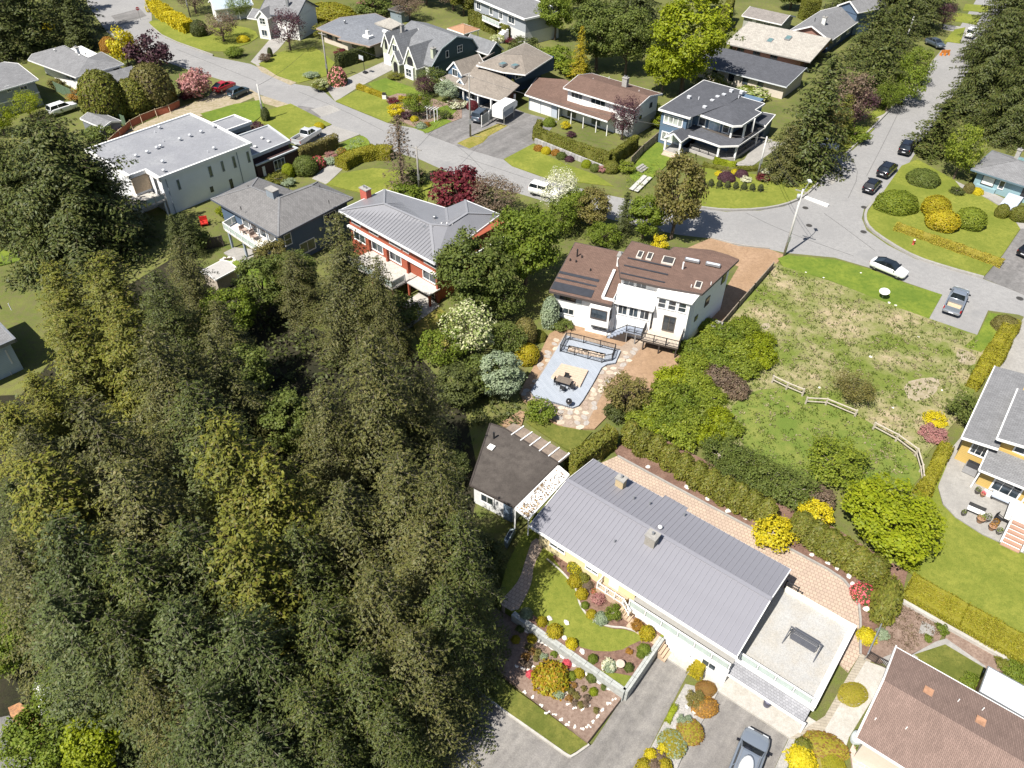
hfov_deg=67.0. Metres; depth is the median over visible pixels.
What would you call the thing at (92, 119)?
hut
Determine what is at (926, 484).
hedge
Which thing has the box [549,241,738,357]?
white house
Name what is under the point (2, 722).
driveway
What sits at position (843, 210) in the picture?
street
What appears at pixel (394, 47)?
window
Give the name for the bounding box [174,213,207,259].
conifer tree
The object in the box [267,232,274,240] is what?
window
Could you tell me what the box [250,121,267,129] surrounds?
shrub
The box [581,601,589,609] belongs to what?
shrub
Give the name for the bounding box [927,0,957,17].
conifer tree
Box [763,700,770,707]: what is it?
bucket
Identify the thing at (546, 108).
garage door
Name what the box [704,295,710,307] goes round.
window
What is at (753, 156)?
driveway
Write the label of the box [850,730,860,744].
rain barrel
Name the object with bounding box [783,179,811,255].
utility pole
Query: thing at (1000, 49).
conifer tree
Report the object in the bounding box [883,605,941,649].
bed litter
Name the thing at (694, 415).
bramble bush
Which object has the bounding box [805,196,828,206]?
stop line
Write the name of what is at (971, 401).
broadleaf tree
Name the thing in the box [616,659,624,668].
shrub
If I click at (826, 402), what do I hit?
rail fence
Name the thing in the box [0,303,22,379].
grey wall house
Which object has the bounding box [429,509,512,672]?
conifer tree
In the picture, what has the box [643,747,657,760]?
shrub
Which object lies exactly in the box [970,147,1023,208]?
teal house
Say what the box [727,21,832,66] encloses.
beige roof house
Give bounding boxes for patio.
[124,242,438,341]
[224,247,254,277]
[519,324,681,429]
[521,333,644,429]
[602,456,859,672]
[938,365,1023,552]
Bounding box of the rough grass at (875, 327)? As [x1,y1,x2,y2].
[655,263,983,490]
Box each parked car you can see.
[45,100,77,115]
[211,80,235,92]
[226,85,248,97]
[471,107,490,122]
[528,179,561,198]
[728,727,769,767]
[817,137,839,149]
[862,177,882,193]
[869,256,908,278]
[876,161,897,177]
[897,139,914,154]
[924,37,945,47]
[965,27,978,37]
[1016,244,1023,256]
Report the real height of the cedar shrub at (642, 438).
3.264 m
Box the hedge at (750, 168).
[702,161,764,171]
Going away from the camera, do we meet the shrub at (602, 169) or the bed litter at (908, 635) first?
the bed litter at (908, 635)
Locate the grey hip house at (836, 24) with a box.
[790,3,858,52]
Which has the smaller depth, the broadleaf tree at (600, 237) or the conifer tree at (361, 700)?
the conifer tree at (361, 700)
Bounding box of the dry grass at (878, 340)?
[716,265,978,483]
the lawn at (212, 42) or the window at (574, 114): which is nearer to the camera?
the window at (574, 114)
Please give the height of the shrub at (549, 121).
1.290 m
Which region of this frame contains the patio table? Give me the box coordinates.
[555,375,572,388]
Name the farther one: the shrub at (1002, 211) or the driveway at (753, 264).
the shrub at (1002, 211)
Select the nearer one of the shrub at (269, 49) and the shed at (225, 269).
the shed at (225, 269)
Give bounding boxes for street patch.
[111,8,320,117]
[311,105,836,184]
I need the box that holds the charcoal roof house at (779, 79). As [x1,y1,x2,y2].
[698,48,808,98]
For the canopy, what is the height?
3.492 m
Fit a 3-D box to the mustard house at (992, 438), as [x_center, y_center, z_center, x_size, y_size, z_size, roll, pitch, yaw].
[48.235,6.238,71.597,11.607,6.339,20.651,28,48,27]
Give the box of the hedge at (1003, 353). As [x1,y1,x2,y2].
[987,319,1021,375]
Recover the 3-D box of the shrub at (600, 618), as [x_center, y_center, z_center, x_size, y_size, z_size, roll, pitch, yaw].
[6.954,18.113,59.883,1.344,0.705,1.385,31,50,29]
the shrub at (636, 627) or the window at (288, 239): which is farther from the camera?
the window at (288, 239)
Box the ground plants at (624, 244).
[546,210,653,247]
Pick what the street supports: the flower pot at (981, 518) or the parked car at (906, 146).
the parked car at (906, 146)
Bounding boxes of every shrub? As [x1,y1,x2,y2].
[47,78,66,89]
[64,87,77,100]
[98,36,114,52]
[177,91,192,99]
[190,19,207,36]
[215,205,223,216]
[236,35,249,42]
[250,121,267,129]
[258,53,271,60]
[260,107,270,120]
[265,171,289,184]
[267,47,272,56]
[281,163,294,177]
[281,177,296,186]
[292,155,318,176]
[303,71,318,77]
[310,78,329,90]
[313,122,324,128]
[313,155,325,168]
[315,1,356,23]
[324,151,337,158]
[324,156,337,164]
[327,66,347,87]
[333,48,345,53]
[337,147,346,154]
[386,97,398,103]
[387,71,403,78]
[387,103,404,116]
[400,110,411,119]
[406,166,427,183]
[410,116,418,121]
[415,122,426,128]
[437,311,450,320]
[439,110,451,117]
[446,98,467,108]
[466,100,478,110]
[491,34,504,41]
[504,37,515,42]
[510,635,520,643]
[514,317,537,343]
[514,342,539,366]
[514,625,524,633]
[519,607,532,619]
[521,652,529,660]
[522,395,556,424]
[524,643,534,652]
[525,661,531,667]
[525,669,533,679]
[527,633,537,643]
[528,647,535,655]
[530,657,570,700]
[532,655,538,661]
[533,144,542,151]
[534,329,546,342]
[534,648,540,656]
[535,616,547,627]
[539,652,547,659]
[540,295,559,330]
[541,146,550,154]
[543,117,555,126]
[545,623,563,639]
[549,317,573,331]
[550,651,557,657]
[551,149,559,155]
[552,690,563,699]
[556,151,567,159]
[560,120,570,128]
[562,659,571,667]
[564,155,574,162]
[564,694,572,702]
[565,573,582,588]
[565,637,577,650]
[566,131,575,136]
[566,561,581,575]
[567,687,575,693]
[568,670,576,680]
[571,699,577,706]
[572,691,579,699]
[574,667,584,678]
[575,587,588,599]
[577,700,583,708]
[578,572,589,585]
[580,685,586,691]
[581,159,591,168]
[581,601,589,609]
[582,580,593,590]
[582,700,589,707]
[583,694,590,701]
[585,673,596,683]
[586,608,596,619]
[588,653,597,664]
[589,687,598,695]
[590,163,600,172]
[590,591,606,605]
[593,610,608,626]
[593,707,599,713]
[598,165,605,171]
[601,657,616,673]
[601,684,606,690]
[602,403,626,424]
[603,160,619,174]
[604,602,623,620]
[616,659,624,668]
[618,160,636,172]
[620,420,639,448]
[623,662,633,672]
[625,647,632,654]
[629,426,653,458]
[630,617,643,631]
[633,757,650,767]
[636,643,651,656]
[636,650,645,658]
[638,624,656,642]
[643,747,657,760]
[645,433,666,462]
[648,758,660,767]
[649,113,660,127]
[650,233,668,248]
[655,747,665,759]
[656,728,687,759]
[657,743,669,756]
[658,442,680,473]
[658,757,672,767]
[672,452,694,481]
[675,717,704,745]
[676,713,692,726]
[685,460,708,491]
[685,659,705,680]
[685,689,706,708]
[690,696,718,718]
[695,680,716,696]
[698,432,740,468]
[698,467,720,498]
[708,179,713,185]
[710,453,753,484]
[710,475,736,506]
[717,172,735,182]
[722,439,771,479]
[724,180,730,187]
[725,481,750,514]
[733,181,738,188]
[734,169,748,178]
[736,85,770,100]
[740,175,751,181]
[740,488,763,520]
[741,182,746,189]
[742,454,791,497]
[742,471,778,498]
[751,512,799,554]
[753,497,778,524]
[755,172,769,180]
[757,184,763,191]
[760,168,772,174]
[771,463,821,511]
[782,743,818,767]
[789,510,814,543]
[794,736,812,754]
[796,497,835,524]
[800,729,850,760]
[801,518,829,552]
[805,482,836,508]
[814,527,845,561]
[820,753,845,767]
[830,535,859,570]
[837,682,868,707]
[842,545,871,578]
[849,581,873,606]
[856,625,877,645]
[857,552,891,586]
[867,573,904,628]
[873,189,919,216]
[875,627,890,640]
[894,551,922,571]
[905,167,941,188]
[917,422,949,444]
[920,195,952,216]
[921,409,948,427]
[924,208,960,233]
[924,633,933,642]
[935,622,949,636]
[948,186,965,194]
[956,206,988,231]
[959,671,980,689]
[963,182,975,193]
[972,187,983,195]
[990,314,1021,332]
[994,203,1009,218]
[994,655,1011,671]
[1001,658,1023,684]
[1008,205,1023,222]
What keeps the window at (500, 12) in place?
in the grey balcony house at (520, 18)
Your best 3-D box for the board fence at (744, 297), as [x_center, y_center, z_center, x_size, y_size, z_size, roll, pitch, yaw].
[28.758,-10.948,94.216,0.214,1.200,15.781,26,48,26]
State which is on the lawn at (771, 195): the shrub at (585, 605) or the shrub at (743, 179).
the shrub at (743, 179)
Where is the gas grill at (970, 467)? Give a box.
[962,459,979,476]
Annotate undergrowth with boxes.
[2,273,474,763]
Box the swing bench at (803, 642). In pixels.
[782,626,822,662]
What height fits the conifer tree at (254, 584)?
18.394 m
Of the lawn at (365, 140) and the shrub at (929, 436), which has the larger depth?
the lawn at (365, 140)
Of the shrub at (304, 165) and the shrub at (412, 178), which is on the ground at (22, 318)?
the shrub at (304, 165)
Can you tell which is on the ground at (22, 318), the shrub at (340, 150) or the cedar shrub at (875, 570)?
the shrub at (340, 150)
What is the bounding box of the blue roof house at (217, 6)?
[208,0,253,20]
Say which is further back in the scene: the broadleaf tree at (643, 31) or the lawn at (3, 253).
the broadleaf tree at (643, 31)
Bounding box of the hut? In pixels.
[80,112,121,138]
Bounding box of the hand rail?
[864,623,882,659]
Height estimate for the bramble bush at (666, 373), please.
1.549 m
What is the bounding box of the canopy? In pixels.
[514,465,569,534]
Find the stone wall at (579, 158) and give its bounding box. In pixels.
[534,138,610,172]
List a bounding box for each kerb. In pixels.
[150,25,213,55]
[468,682,589,757]
[546,558,638,632]
[617,455,861,653]
[701,95,902,210]
[710,237,768,248]
[863,191,983,278]
[903,599,1009,659]
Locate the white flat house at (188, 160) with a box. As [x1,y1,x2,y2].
[85,113,298,223]
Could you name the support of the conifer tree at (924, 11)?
on the ground at (22, 318)
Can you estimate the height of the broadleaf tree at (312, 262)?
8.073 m
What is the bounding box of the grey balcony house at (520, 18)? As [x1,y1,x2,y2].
[474,0,562,43]
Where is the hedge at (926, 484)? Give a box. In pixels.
[911,440,954,498]
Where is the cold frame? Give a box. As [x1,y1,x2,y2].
[504,528,514,548]
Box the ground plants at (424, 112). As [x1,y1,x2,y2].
[387,94,459,125]
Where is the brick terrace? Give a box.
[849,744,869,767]
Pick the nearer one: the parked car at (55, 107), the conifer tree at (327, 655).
the conifer tree at (327, 655)
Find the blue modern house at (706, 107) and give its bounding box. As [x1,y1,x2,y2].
[658,80,775,160]
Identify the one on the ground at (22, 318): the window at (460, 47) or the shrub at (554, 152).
the shrub at (554, 152)
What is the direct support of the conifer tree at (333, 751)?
on the forest floor
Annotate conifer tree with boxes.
[0,0,49,35]
[0,0,75,56]
[0,1,34,63]
[0,109,168,293]
[0,137,55,258]
[0,400,82,505]
[0,423,112,520]
[0,476,91,610]
[0,531,95,708]
[6,446,123,589]
[16,369,89,453]
[22,578,151,767]
[26,507,162,709]
[33,0,84,19]
[33,259,115,374]
[39,0,107,41]
[43,308,139,432]
[56,391,216,574]
[58,0,101,50]
[69,249,175,371]
[80,156,156,262]
[81,604,204,767]
[83,455,231,611]
[83,537,219,766]
[94,301,183,439]
[121,322,248,499]
[122,662,211,767]
[123,593,263,767]
[137,268,208,380]
[148,515,265,658]
[149,665,275,767]
[153,377,281,544]
[165,213,195,258]
[166,236,233,346]
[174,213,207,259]
[183,406,314,575]
[189,597,329,750]
[192,328,292,468]
[195,297,272,406]
[196,511,330,670]
[218,711,321,767]
[228,441,345,598]
[268,518,380,677]
[269,671,376,767]
[270,248,330,334]
[285,592,409,731]
[287,380,381,534]
[295,212,413,372]
[307,475,400,619]
[308,728,376,767]
[320,645,447,767]
[324,323,444,521]
[334,558,446,751]
[348,255,414,372]
[356,703,445,767]
[359,448,463,617]
[377,618,485,767]
[383,114,422,191]
[384,514,493,656]
[393,364,467,496]
[401,440,496,624]
[408,575,507,754]
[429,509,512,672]
[566,25,589,79]
[602,0,643,25]
[613,192,637,241]
[619,0,667,55]
[756,124,806,187]
[761,52,854,187]
[822,0,851,7]
[835,26,908,110]
[835,93,856,145]
[839,0,895,70]
[870,0,912,34]
[872,0,924,69]
[892,0,950,40]
[900,98,963,162]
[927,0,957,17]
[930,8,1023,126]
[953,0,1023,66]
[964,54,1023,154]
[970,8,1023,113]
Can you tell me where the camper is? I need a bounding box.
[492,97,517,123]
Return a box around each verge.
[122,65,296,135]
[458,123,507,148]
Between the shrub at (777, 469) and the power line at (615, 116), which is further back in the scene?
the power line at (615, 116)
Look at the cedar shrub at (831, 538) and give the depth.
64.81 m
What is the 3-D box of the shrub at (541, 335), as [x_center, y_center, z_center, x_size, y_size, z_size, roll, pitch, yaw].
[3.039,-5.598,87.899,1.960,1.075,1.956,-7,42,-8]
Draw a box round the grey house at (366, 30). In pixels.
[316,13,400,56]
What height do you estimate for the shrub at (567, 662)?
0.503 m
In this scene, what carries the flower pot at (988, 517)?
on the patio at (958, 494)
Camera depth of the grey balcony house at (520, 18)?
161.70 m
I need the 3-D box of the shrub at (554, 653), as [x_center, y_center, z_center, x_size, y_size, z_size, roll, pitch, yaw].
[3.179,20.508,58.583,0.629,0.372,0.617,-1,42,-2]
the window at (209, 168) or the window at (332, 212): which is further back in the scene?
the window at (209, 168)
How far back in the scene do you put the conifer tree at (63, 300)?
79.33 m
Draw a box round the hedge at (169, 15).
[144,0,192,33]
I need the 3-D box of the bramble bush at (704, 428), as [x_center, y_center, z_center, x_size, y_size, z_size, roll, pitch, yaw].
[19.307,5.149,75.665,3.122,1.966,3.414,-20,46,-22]
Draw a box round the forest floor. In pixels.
[0,258,493,767]
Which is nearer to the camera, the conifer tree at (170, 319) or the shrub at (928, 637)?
the shrub at (928, 637)
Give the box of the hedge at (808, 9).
[797,0,821,20]
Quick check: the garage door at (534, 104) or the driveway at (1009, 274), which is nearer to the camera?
the driveway at (1009, 274)
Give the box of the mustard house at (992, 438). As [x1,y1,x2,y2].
[954,366,1023,552]
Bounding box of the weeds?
[698,265,977,480]
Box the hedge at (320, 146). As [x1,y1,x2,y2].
[296,133,339,156]
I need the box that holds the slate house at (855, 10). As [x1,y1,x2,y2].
[837,0,897,34]
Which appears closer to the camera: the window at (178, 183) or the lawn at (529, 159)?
the window at (178, 183)
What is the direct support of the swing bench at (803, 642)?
on the long house at (689, 586)
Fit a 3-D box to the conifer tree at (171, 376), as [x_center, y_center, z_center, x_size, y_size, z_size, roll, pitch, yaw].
[-28.601,2.921,66.575,11.685,20.013,11.239,-10,43,-12]
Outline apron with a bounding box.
[667,647,815,738]
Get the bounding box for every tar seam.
[747,213,852,255]
[867,108,900,174]
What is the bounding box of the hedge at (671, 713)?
[664,702,678,724]
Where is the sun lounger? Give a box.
[990,490,1020,504]
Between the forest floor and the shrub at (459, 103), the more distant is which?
the shrub at (459, 103)
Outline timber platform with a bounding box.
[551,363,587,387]
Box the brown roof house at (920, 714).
[854,645,1023,767]
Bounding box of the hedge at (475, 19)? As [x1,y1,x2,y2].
[468,9,499,34]
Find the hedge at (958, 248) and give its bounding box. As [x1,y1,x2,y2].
[893,222,1005,268]
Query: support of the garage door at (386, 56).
in the storybook house at (419, 45)
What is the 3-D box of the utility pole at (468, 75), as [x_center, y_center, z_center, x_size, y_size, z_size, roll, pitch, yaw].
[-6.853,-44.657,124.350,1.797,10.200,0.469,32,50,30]
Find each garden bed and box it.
[386,93,461,126]
[486,608,620,743]
[519,612,653,675]
[553,555,660,635]
[615,440,906,655]
[866,605,942,663]
[944,631,1009,672]
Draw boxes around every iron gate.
[866,651,878,662]
[875,656,887,667]
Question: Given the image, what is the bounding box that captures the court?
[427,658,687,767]
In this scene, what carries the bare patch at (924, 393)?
on the rough grass at (875, 327)
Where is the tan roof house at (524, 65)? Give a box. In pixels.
[440,43,553,108]
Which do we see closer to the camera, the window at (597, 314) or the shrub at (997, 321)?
the window at (597, 314)
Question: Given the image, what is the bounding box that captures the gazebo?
[447,23,479,36]
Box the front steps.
[636,164,647,172]
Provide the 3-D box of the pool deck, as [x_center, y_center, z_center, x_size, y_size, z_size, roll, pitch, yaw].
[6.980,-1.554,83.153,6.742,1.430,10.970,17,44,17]
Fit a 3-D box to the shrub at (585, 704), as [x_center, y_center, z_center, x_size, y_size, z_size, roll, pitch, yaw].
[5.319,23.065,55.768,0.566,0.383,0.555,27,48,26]
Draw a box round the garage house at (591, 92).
[524,73,662,136]
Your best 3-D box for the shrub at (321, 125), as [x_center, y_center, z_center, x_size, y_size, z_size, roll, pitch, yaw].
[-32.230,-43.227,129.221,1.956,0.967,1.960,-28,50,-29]
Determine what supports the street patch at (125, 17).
on the street
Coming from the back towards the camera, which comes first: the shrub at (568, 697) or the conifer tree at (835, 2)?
the conifer tree at (835, 2)
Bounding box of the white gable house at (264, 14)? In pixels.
[247,0,318,39]
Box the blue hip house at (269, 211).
[210,177,352,257]
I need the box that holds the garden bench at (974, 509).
[966,502,986,514]
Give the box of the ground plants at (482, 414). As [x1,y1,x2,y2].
[437,318,527,431]
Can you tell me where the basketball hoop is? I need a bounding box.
[359,55,367,73]
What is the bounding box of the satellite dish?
[879,288,889,297]
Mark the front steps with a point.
(639, 168)
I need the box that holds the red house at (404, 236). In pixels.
[338,185,504,306]
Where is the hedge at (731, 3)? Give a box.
[719,0,734,31]
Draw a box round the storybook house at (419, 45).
[381,20,503,80]
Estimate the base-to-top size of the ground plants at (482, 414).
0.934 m
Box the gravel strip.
[651,684,797,767]
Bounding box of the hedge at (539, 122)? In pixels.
[532,119,542,138]
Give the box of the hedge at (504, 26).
[497,23,509,36]
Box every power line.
[323,34,463,75]
[476,78,765,138]
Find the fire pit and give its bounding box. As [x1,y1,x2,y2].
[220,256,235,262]
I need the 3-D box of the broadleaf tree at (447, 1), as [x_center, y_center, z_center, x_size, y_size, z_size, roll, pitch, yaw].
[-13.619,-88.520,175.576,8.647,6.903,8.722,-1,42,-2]
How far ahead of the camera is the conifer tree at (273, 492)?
55.10 m
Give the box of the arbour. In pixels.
[424,106,438,121]
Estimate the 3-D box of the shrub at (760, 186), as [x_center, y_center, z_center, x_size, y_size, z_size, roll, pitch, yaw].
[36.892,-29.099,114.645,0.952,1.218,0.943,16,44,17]
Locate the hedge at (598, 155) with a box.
[532,126,612,164]
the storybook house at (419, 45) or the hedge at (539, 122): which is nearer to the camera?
the hedge at (539, 122)
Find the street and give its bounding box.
[87,0,1023,316]
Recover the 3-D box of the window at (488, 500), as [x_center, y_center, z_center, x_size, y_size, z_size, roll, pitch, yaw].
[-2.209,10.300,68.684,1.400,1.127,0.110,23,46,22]
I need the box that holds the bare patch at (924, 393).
[761,323,975,400]
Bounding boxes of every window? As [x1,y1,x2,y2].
[19,84,27,90]
[153,178,160,194]
[176,179,181,189]
[208,166,212,177]
[229,179,233,188]
[232,156,236,167]
[241,218,249,229]
[246,151,250,162]
[250,223,258,234]
[258,227,267,239]
[259,18,265,24]
[261,29,267,36]
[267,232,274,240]
[273,157,284,170]
[283,232,292,246]
[299,237,315,253]
[323,210,335,223]
[353,231,365,244]
[371,241,383,254]
[389,241,401,249]
[389,251,401,265]
[392,44,396,51]
[405,68,411,77]
[407,56,412,65]
[422,269,435,284]
[424,260,437,268]
[452,68,457,77]
[457,44,462,52]
[467,92,475,99]
[476,1,480,10]
[480,493,493,507]
[489,6,492,15]
[499,11,502,19]
[508,14,514,25]
[549,541,565,554]
[557,306,573,315]
[560,295,575,302]
[567,110,576,118]
[571,92,582,100]
[585,564,598,576]
[590,98,605,107]
[590,308,606,320]
[590,325,606,330]
[591,118,600,126]
[608,579,618,590]
[617,305,627,315]
[623,281,634,286]
[628,307,638,317]
[635,283,646,289]
[639,309,649,320]
[657,297,666,308]
[660,131,679,144]
[661,315,675,332]
[663,114,682,127]
[667,300,676,311]
[677,302,686,313]
[687,118,692,128]
[697,117,705,127]
[701,658,716,672]
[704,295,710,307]
[708,120,720,131]
[721,125,729,133]
[721,273,726,284]
[728,74,734,81]
[742,77,747,84]
[752,51,760,55]
[757,81,763,88]
[769,54,777,59]
[968,443,987,458]
[980,175,995,186]
[988,478,1023,498]
[997,181,1005,189]
[1012,446,1023,455]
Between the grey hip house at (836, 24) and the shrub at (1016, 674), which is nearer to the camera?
the shrub at (1016, 674)
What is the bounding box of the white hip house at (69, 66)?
[28,45,132,88]
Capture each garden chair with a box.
[199,215,207,225]
[238,224,247,234]
[249,230,258,239]
[994,511,1003,521]
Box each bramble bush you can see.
[623,407,655,429]
[634,394,667,417]
[640,409,668,434]
[647,415,674,440]
[649,379,680,401]
[652,364,691,387]
[656,399,688,427]
[662,417,701,452]
[665,382,705,408]
[672,336,704,357]
[674,350,710,370]
[677,366,713,391]
[680,406,712,425]
[691,383,728,412]
[691,422,725,449]
[693,331,724,351]
[697,316,718,333]
[700,344,732,368]
[704,363,740,387]
[704,404,733,429]
[709,321,745,343]
[714,417,745,438]
[721,337,754,358]
[723,376,752,401]
[725,354,764,379]
[726,314,760,336]
[745,331,777,351]
[746,345,778,369]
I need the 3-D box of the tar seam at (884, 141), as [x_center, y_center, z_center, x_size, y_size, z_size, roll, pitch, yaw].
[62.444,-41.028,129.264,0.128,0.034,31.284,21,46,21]
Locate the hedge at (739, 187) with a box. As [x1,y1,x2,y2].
[705,181,766,191]
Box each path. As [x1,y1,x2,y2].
[312,162,341,183]
[500,411,524,427]
[500,538,541,612]
[791,654,870,739]
[825,661,885,744]
[880,621,985,673]
[956,181,1023,228]
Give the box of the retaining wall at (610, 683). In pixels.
[511,611,663,701]
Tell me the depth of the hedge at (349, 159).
119.74 m
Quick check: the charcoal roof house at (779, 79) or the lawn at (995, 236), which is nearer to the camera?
the lawn at (995, 236)
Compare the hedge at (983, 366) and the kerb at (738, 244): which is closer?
the hedge at (983, 366)
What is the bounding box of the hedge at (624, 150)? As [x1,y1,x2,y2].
[609,134,639,162]
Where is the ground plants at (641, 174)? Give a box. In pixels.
[624,160,658,194]
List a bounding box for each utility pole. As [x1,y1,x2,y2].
[256,84,262,109]
[318,32,327,74]
[411,146,421,192]
[464,74,473,136]
[757,136,771,174]
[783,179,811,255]
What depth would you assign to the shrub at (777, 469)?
69.85 m
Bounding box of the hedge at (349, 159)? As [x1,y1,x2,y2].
[333,143,393,170]
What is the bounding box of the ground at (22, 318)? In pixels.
[0,0,1023,767]
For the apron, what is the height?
0.212 m
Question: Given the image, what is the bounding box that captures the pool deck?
[531,332,620,408]
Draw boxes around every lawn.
[0,245,267,287]
[149,20,257,50]
[200,100,263,121]
[257,103,331,138]
[259,47,334,82]
[326,168,432,201]
[336,90,395,122]
[339,136,369,150]
[368,78,422,95]
[413,105,456,132]
[413,307,453,353]
[472,664,586,754]
[497,512,663,694]
[504,144,612,186]
[525,419,591,450]
[629,142,670,187]
[686,165,830,208]
[730,388,920,488]
[778,255,941,317]
[794,754,821,767]
[836,4,991,152]
[867,159,1019,275]
[909,465,1023,633]
[914,644,984,682]
[964,313,1003,351]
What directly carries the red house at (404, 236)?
on the ground at (22, 318)
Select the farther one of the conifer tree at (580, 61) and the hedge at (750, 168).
the conifer tree at (580, 61)
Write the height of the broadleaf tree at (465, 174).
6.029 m
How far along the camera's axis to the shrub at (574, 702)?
55.69 m
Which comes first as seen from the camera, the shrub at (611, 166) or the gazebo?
the shrub at (611, 166)
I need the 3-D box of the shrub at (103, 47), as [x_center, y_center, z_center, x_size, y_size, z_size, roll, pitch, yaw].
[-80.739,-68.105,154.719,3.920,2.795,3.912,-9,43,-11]
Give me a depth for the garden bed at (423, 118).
134.18 m
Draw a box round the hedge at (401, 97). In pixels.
[398,95,421,101]
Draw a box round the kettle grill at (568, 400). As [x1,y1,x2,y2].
[566,398,571,406]
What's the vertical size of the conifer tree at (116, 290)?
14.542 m
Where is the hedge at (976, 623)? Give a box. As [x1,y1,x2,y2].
[903,571,1023,665]
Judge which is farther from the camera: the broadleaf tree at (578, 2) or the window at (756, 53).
the broadleaf tree at (578, 2)
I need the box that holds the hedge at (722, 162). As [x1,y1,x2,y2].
[712,156,736,166]
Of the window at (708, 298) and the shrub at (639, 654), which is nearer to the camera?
the shrub at (639, 654)
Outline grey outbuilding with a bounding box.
[742,6,795,28]
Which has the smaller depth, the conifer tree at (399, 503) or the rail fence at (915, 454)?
the conifer tree at (399, 503)
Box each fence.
[52,81,125,124]
[108,100,179,139]
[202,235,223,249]
[630,132,658,165]
[721,262,773,324]
[771,375,804,395]
[804,397,857,416]
[872,422,924,477]
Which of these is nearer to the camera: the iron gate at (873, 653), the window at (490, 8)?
the iron gate at (873, 653)
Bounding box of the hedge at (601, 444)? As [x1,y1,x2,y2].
[563,423,618,475]
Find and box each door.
[383,53,390,65]
[393,62,397,72]
[503,503,512,521]
[530,98,540,112]
[541,102,551,116]
[581,114,585,122]
[680,646,693,661]
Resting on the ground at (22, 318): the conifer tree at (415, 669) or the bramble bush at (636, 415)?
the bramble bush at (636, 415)
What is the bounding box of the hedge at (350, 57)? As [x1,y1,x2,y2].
[334,46,375,67]
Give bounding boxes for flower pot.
[961,509,966,515]
[975,487,981,493]
[977,513,986,523]
[984,513,992,521]
[989,521,997,530]
[996,527,1003,534]
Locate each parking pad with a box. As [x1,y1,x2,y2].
[207,88,257,103]
[930,294,987,334]
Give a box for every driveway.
[0,716,37,767]
[251,36,392,148]
[425,101,556,159]
[678,692,787,767]
[688,238,782,320]
[736,24,968,166]
[983,229,1023,294]
[1002,318,1023,373]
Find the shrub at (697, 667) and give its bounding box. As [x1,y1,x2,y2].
[685,659,705,680]
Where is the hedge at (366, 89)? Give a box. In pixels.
[355,83,386,98]
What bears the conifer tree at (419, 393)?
on the forest floor
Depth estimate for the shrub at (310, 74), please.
145.60 m
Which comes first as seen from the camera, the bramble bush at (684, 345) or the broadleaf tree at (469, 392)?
the broadleaf tree at (469, 392)
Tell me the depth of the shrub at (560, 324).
88.70 m
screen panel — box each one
[481,111,488,126]
[489,109,494,120]
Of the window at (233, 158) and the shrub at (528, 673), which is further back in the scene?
the window at (233, 158)
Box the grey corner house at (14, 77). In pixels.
[0,62,43,117]
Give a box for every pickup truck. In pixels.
[290,126,321,145]
[942,286,970,315]
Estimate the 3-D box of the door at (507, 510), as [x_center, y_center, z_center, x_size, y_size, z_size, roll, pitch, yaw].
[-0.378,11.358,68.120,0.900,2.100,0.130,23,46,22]
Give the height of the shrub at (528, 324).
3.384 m
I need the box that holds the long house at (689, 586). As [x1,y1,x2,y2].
[528,459,856,732]
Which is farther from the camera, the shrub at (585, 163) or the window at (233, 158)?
the shrub at (585, 163)
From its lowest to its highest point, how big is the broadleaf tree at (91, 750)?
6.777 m
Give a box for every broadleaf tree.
[0,105,18,134]
[0,594,33,678]
[0,696,78,767]
[6,87,43,118]
[29,666,85,720]
[60,710,129,767]
[76,68,127,119]
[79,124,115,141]
[105,25,140,65]
[114,77,153,118]
[122,29,174,66]
[128,62,177,112]
[167,223,211,252]
[174,67,211,98]
[177,0,207,13]
[199,10,238,41]
[199,284,258,334]
[207,336,273,401]
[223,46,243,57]
[224,0,252,14]
[230,252,290,315]
[252,238,288,269]
[255,386,318,454]
[266,248,320,297]
[268,8,307,50]
[311,21,329,36]
[349,0,392,16]
[369,291,422,328]
[391,181,422,197]
[392,0,425,20]
[402,90,432,115]
[413,74,434,95]
[415,66,445,91]
[415,323,466,366]
[427,164,489,206]
[429,447,471,485]
[430,225,516,310]
[434,79,458,101]
[434,362,482,408]
[437,298,497,356]
[441,0,462,10]
[450,0,473,15]
[460,352,500,393]
[468,172,522,211]
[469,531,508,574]
[475,349,527,399]
[481,270,528,320]
[489,202,563,288]
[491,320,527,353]
[507,35,540,49]
[519,207,555,235]
[533,0,576,39]
[538,164,579,214]
[539,44,576,65]
[547,197,580,233]
[554,57,590,77]
[557,186,590,221]
[569,0,629,70]
[571,0,588,5]
[571,185,612,226]
[583,220,623,247]
[598,369,651,411]
[605,3,655,75]
[607,94,642,139]
[626,192,666,240]
[642,42,685,92]
[649,0,738,93]
[653,148,709,239]
[656,103,661,115]
[692,71,732,85]
[693,0,722,15]
[726,36,745,49]
[779,0,801,9]
[806,432,874,492]
[811,104,847,132]
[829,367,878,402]
[836,67,876,119]
[838,471,947,564]
[842,124,872,142]
[847,86,881,126]
[876,77,911,111]
[894,63,931,103]
[896,45,937,78]
[936,3,961,29]
[944,123,992,178]
[944,389,979,423]
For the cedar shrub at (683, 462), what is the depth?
71.21 m
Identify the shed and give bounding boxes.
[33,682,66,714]
[200,259,237,289]
[388,5,411,22]
[975,666,1023,717]
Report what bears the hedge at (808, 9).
on the ground at (22, 318)
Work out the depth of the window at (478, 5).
167.55 m
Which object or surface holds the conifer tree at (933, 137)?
on the ground at (22, 318)
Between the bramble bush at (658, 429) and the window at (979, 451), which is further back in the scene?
the bramble bush at (658, 429)
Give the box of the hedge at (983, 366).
[965,322,1015,391]
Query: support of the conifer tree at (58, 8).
on the ground at (22, 318)
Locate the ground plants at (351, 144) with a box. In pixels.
[335,137,362,153]

